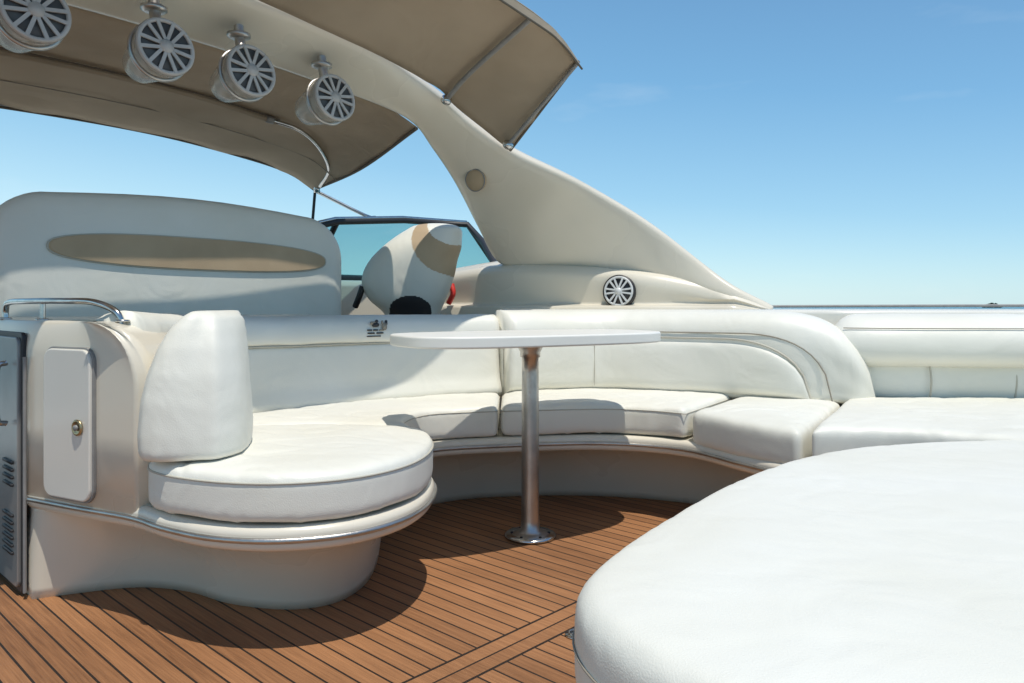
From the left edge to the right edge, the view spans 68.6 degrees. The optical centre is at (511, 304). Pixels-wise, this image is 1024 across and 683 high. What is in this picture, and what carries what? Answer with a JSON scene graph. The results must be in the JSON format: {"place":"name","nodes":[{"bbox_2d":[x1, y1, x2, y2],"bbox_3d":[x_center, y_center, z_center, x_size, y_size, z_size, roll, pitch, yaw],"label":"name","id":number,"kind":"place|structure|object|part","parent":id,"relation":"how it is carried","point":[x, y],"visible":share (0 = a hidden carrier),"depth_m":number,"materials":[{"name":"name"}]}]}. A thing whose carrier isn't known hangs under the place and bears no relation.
{"place":"outdoors","nodes":[
{"label":"outdoors","id":0,"kind":"place"},
{"bbox_2d":[0,0,1023,304],"label":"sky","id":1,"kind":"structure","parent":0,"point":[804,152],"materials":[{"name":"blue"}]},
{"bbox_2d":[773,307,1023,308],"bbox_3d":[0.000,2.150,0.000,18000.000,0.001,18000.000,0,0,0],"label":"sea","id":2,"kind":"structure","parent":0,"point":[901,308],"depth_m":466.91,"materials":[{"name":"teal liquid"}]},
{"bbox_3d":[-1.067,1.535,0.721,11.887,1.330,11.907,0,0,0],"label":"boat hull","id":3,"kind":"object","parent":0,"visible":0},
{"bbox_2d":[0,495,693,682],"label":"teak deck","id":4,"kind":"structure","parent":3,"relation":"on","point":[462,591],"depth_m":2.02,"materials":[{"name":"brown wood"}]},
{"bbox_2d":[0,314,310,593],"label":"wet bar cabinet","id":5,"kind":"object","parent":4,"relation":"on","point":[71,389],"visible":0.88,"depth_m":2.07,"materials":[{"name":"beige plastic"}]},
{"bbox_3d":[-1.606,0.460,2.345,0.470,0.730,0.014,0,0,43],"label":"fridge door","id":6,"kind":"part","parent":5,"relation":"part of","materials":[{"name":"silver metal"}]},
{"bbox_2d":[0,298,130,324],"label":"grab rail","id":7,"kind":"object","parent":5,"relation":"on","point":[112,309],"visible":0.9,"depth_m":2.21,"materials":[{"name":"silver metal"}]},
{"bbox_3d":[-1.227,0.328,2.072,0.207,0.414,0.014,0,0,27],"label":"locker door","id":8,"kind":"part","parent":5,"relation":"part of","materials":[{"name":"white plastic"}]},
{"bbox_2d":[0,191,340,316],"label":"helm bench seat","id":9,"kind":"object","parent":4,"relation":"on","point":[150,254],"visible":0.23,"depth_m":3.28,"materials":[{"name":"white leather"}]},
{"bbox_2d":[341,280,455,314],"bbox_3d":[-1.278,0.340,4.804,3.564,1.020,1.397,0,0,-35],"label":"dash console","id":10,"kind":"object","parent":4,"relation":"on","point":[349,291],"visible":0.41,"depth_m":5.12,"materials":[{"name":"white paint"}]},
{"bbox_2d":[318,216,496,280],"bbox_3d":[-1.300,-0.385,4.865,3.384,0.488,1.250,0,0,-26],"label":"windshield","id":11,"kind":"object","parent":10,"relation":"on","point":[333,223],"visible":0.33,"depth_m":5.13,"materials":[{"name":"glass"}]},
{"bbox_2d":[352,223,461,314],"bbox_3d":[-0.622,0.182,4.500,0.648,1.336,0.444,0,0,0],"label":"helm bucket chair","id":12,"kind":"object","parent":4,"relation":"on","point":[411,270],"visible":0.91,"depth_m":4.32,"materials":[{"name":"white leather"}]},
{"bbox_2d":[26,310,1023,609],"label":"curved settee","id":13,"kind":"object","parent":4,"relation":"on","point":[300,462],"visible":0.94,"depth_m":2.90,"materials":[{"name":"leather"}]},
{"bbox_2d":[390,329,660,543],"bbox_3d":[0.070,0.472,2.680,1.010,0.749,0.500,0,0,-31],"label":"cockpit table","id":14,"kind":"object","parent":4,"relation":"on","point":[529,344],"visible":1,"depth_m":2.69,"materials":[{"name":"plastic"}]},
{"bbox_2d":[565,629,574,639],"bbox_3d":[0.165,0.845,1.930,0.060,0.009,0.060,0,0,0],"label":"hatch lift ring","id":15,"kind":"object","parent":4,"relation":"on","point":[568,634],"visible":0.29,"depth_m":1.92,"materials":[{"name":"silver metal"}]},
{"bbox_2d":[440,261,1023,412],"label":"cockpit coaming","id":16,"kind":"object","parent":4,"relation":"on","point":[488,288],"visible":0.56,"depth_m":4.33,"materials":[{"name":"white plastic"}]},
{"bbox_2d":[65,0,773,308],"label":"radar arch","id":17,"kind":"structure","parent":16,"relation":"on","point":[525,209],"depth_m":4.11,"materials":[{"name":"beige plastic"}]},
{"bbox_2d":[0,0,71,50],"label":"tower speaker","id":18,"kind":"object","parent":17,"relation":"attached to","point":[44,21],"visible":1,"depth_m":2.33},
{"bbox_2d":[127,0,194,81],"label":"tower speaker","id":19,"kind":"object","parent":17,"relation":"attached to","point":[163,46],"visible":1,"depth_m":2.60},
{"bbox_2d":[218,24,275,101],"bbox_3d":[-1.080,-0.945,2.951,0.254,0.310,0.209,0,0,42],"label":"tower speaker","id":20,"kind":"object","parent":17,"relation":"attached to","point":[248,69],"visible":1,"depth_m":2.88},
{"bbox_2d":[0,0,582,218],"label":"bimini top","id":21,"kind":"object","parent":17,"relation":"attached to","point":[500,71],"visible":0.95,"depth_m":3.70,"materials":[{"name":"beige fabric"}]},
{"bbox_2d":[304,55,354,125],"bbox_3d":[-0.835,-0.929,3.271,0.254,0.310,0.209,0,0,42],"label":"tower speaker","id":22,"kind":"object","parent":17,"relation":"attached to","point":[330,96],"visible":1,"depth_m":3.20},
{"bbox_2d":[603,275,635,304],"bbox_3d":[0.606,-0.077,4.223,0.186,0.188,0.069,0,0,25],"label":"coaming speaker","id":23,"kind":"object","parent":16,"relation":"attached to","point":[619,289],"visible":1,"depth_m":4.20},
{"bbox_2d":[572,440,1023,682],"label":"sun lounge pad","id":24,"kind":"object","parent":4,"relation":"on","point":[901,563],"visible":1,"depth_m":1.07,"materials":[{"name":"white leather"}]}
]}

